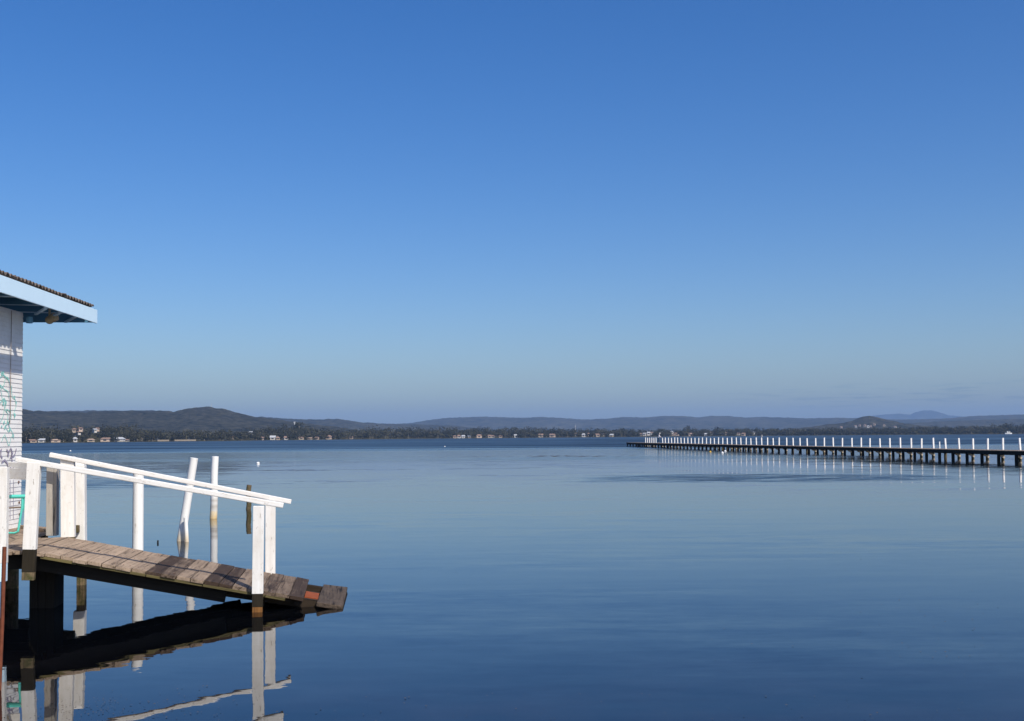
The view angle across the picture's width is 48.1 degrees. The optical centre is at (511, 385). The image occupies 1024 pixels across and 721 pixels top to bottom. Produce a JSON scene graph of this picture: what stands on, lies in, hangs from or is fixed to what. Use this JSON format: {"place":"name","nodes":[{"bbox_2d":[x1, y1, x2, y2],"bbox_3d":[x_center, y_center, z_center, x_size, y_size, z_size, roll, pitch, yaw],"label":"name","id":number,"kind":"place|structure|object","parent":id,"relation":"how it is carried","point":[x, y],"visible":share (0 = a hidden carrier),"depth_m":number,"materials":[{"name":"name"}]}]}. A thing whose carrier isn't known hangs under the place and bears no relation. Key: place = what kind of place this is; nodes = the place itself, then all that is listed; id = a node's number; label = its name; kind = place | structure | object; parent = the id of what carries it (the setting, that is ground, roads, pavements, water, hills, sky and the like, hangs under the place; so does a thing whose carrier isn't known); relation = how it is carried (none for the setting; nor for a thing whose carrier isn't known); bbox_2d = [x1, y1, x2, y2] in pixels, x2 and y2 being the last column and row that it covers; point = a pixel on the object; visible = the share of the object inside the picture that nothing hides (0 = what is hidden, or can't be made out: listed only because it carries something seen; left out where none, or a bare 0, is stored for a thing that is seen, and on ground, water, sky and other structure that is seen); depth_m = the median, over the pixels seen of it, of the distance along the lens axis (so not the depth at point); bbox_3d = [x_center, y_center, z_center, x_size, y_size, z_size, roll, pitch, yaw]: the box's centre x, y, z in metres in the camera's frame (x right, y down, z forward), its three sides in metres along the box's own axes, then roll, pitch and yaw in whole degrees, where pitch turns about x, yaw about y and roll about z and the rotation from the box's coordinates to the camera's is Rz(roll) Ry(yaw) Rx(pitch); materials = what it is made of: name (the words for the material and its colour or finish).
{"place":"outdoors","nodes":[
{"label":"outdoors","id":0,"kind":"place"},
{"bbox_2d":[22,406,355,439],"bbox_3d":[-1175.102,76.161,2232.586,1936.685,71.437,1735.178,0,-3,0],"label":"hill forested","id":1,"kind":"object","parent":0,"point":[207,419],"visible":0.56,"depth_m":2047.56,"materials":[{"name":"green plant"}]},
{"bbox_2d":[45,410,493,434],"bbox_3d":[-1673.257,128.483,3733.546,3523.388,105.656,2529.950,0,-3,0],"label":"hill ridge","id":2,"kind":"structure","parent":0,"point":[348,424],"depth_m":3829.67,"materials":[{"name":"green plant"}]},
{"bbox_2d":[0,434,1023,720],"bbox_3d":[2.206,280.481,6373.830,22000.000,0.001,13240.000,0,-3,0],"label":"lake water","id":3,"kind":"structure","parent":0,"point":[520,580],"depth_m":16.26,"materials":[{"name":"blue liquid"}]},
{"bbox_2d":[0,547,6,690],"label":"steel pole","id":4,"kind":"object","parent":3,"relation":"in","point":[3,585],"visible":0.92,"depth_m":10.11,"materials":[{"name":"black metal"}]},
{"bbox_2d":[0,462,65,607],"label":"jetty platform","id":5,"kind":"structure","parent":3,"relation":"in","point":[46,589],"depth_m":15.02,"materials":[{"name":"white paint"}]},
{"bbox_2d":[9,494,24,533],"bbox_3d":[-6.950,1.777,15.996,0.406,0.543,0.534,1,-3,-21],"label":"folding stool","id":6,"kind":"object","parent":5,"relation":"on","point":[22,497],"visible":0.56,"depth_m":15.83,"materials":[{"name":"teal paint"}]},
{"bbox_2d":[0,270,96,528],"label":"shed","id":7,"kind":"object","parent":5,"relation":"on","point":[22,300],"visible":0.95,"depth_m":17.86,"materials":[{"name":"white paint"}]},
{"bbox_2d":[15,453,346,612],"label":"jetty ramp","id":8,"kind":"structure","parent":5,"relation":"attached to","point":[73,556],"depth_m":14.68,"materials":[{"name":"wood"}]},
{"bbox_2d":[75,462,86,584],"bbox_3d":[-6.554,2.674,17.367,0.186,3.075,0.224,0,-3,-8],"label":"railing post","id":9,"kind":"object","parent":3,"relation":"in","point":[81,506],"visible":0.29,"depth_m":17.37,"materials":[{"name":"white paint"}]},
{"bbox_2d":[132,474,143,549],"bbox_3d":[-6.495,2.856,19.897,0.193,2.783,0.192,0,-3,0],"label":"railing post","id":10,"kind":"object","parent":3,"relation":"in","point":[138,517],"visible":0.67,"depth_m":19.85,"materials":[{"name":"white wood"}]},
{"bbox_2d":[184,517,188,541],"bbox_3d":[-6.946,3.242,24.484,0.134,0.878,0.088,0,-3,0],"label":"pile stub","id":11,"kind":"object","parent":3,"relation":"in","point":[186,536],"visible":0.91,"depth_m":24.46,"materials":[{"name":"white wood"}]},
{"bbox_2d":[177,457,197,540],"bbox_3d":[-7.086,3.055,24.693,0.638,3.030,0.179,0,-3,0],"label":"mooring pile","id":12,"kind":"object","parent":3,"relation":"in","point":[187,499],"visible":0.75,"depth_m":24.65,"materials":[{"name":"white wood"}]},
{"bbox_2d":[210,456,218,518],"bbox_3d":[-8.218,3.377,31.586,0.266,2.885,0.203,0,-3,0],"label":"mooring pile","id":13,"kind":"object","parent":3,"relation":"in","point":[214,480],"visible":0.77,"depth_m":31.54,"materials":[{"name":"white wood"}]},
{"bbox_2d":[246,485,251,509],"bbox_3d":[-8.149,3.703,35.475,0.190,1.301,0.156,0,-3,0],"label":"mooring pile","id":14,"kind":"object","parent":3,"relation":"in","point":[248,504],"visible":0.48,"depth_m":35.43,"materials":[{"name":"brown wood"}]},
{"bbox_2d":[626,437,1023,460],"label":"long jetty","id":15,"kind":"object","parent":3,"relation":"in","point":[932,451],"visible":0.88,"depth_m":117.18,"materials":[{"name":"white wood"}]},
{"bbox_2d":[0,0,1023,423],"label":"sky","id":16,"kind":"structure","parent":0,"point":[372,211],"materials":[{"name":"blue"}]},
{"bbox_2d":[22,432,1022,442],"bbox_3d":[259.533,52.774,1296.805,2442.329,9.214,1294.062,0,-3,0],"label":"shore terrain","id":17,"kind":"structure","parent":0,"point":[98,439],"depth_m":1315.75,"materials":[{"name":"green plant"}]},
{"bbox_2d":[28,439,37,442],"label":"house","id":18,"kind":"structure","parent":17,"relation":"on","point":[31,440],"depth_m":799.32,"materials":[{"name":"white tile"}]},
{"bbox_2d":[100,437,110,441],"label":"house","id":19,"kind":"structure","parent":17,"relation":"on","point":[105,439],"depth_m":862.66,"materials":[{"name":"white tile"}]},
{"bbox_2d":[114,437,124,441],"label":"house","id":20,"kind":"structure","parent":17,"relation":"on","point":[121,439],"depth_m":877.59,"materials":[{"name":"grey metal"}]},
{"bbox_2d":[22,423,273,441],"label":"shore woods","id":21,"kind":"object","parent":17,"relation":"on","point":[135,435],"visible":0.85,"depth_m":929.74,"materials":[{"name":"green plant"}]},
{"bbox_2d":[157,439,195,440],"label":"seawall","id":22,"kind":"object","parent":17,"relation":"on","point":[179,440],"visible":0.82,"depth_m":941.31,"materials":[{"name":"beige stone"}]},
{"bbox_2d":[267,423,626,439],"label":"shore woods","id":23,"kind":"object","parent":17,"relation":"on","point":[282,432],"visible":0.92,"depth_m":1331.44,"materials":[{"name":"green plant"}]},
{"bbox_2d":[621,423,1023,436],"bbox_3d":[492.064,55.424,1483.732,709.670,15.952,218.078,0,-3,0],"label":"shore woods","id":24,"kind":"object","parent":17,"relation":"on","point":[971,429],"visible":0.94,"depth_m":1452.24,"materials":[{"name":"green plant"}]},
{"bbox_2d":[400,414,1023,432],"bbox_3d":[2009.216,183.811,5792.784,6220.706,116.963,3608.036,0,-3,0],"label":"distant hill","id":25,"kind":"structure","parent":0,"point":[656,423],"depth_m":5813.32,"materials":[{"name":"green plant"}]},
{"bbox_2d":[794,416,940,429],"bbox_3d":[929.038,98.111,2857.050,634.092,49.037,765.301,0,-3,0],"label":"hill cone","id":26,"kind":"object","parent":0,"point":[870,420],"visible":0.36,"depth_m":2716.17,"materials":[{"name":"grey"}]},
{"bbox_2d":[858,410,964,419],"bbox_3d":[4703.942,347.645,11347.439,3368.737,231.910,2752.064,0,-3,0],"label":"mountain","id":27,"kind":"structure","parent":0,"point":[926,414],"depth_m":11283.87,"materials":[{"name":"grey"}]},
{"bbox_2d":[905,419,1023,427],"bbox_3d":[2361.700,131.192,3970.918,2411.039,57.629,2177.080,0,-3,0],"label":"hill","id":28,"kind":"structure","parent":0,"point":[975,423],"depth_m":3973.17,"materials":[{"name":"grey"}]}
]}

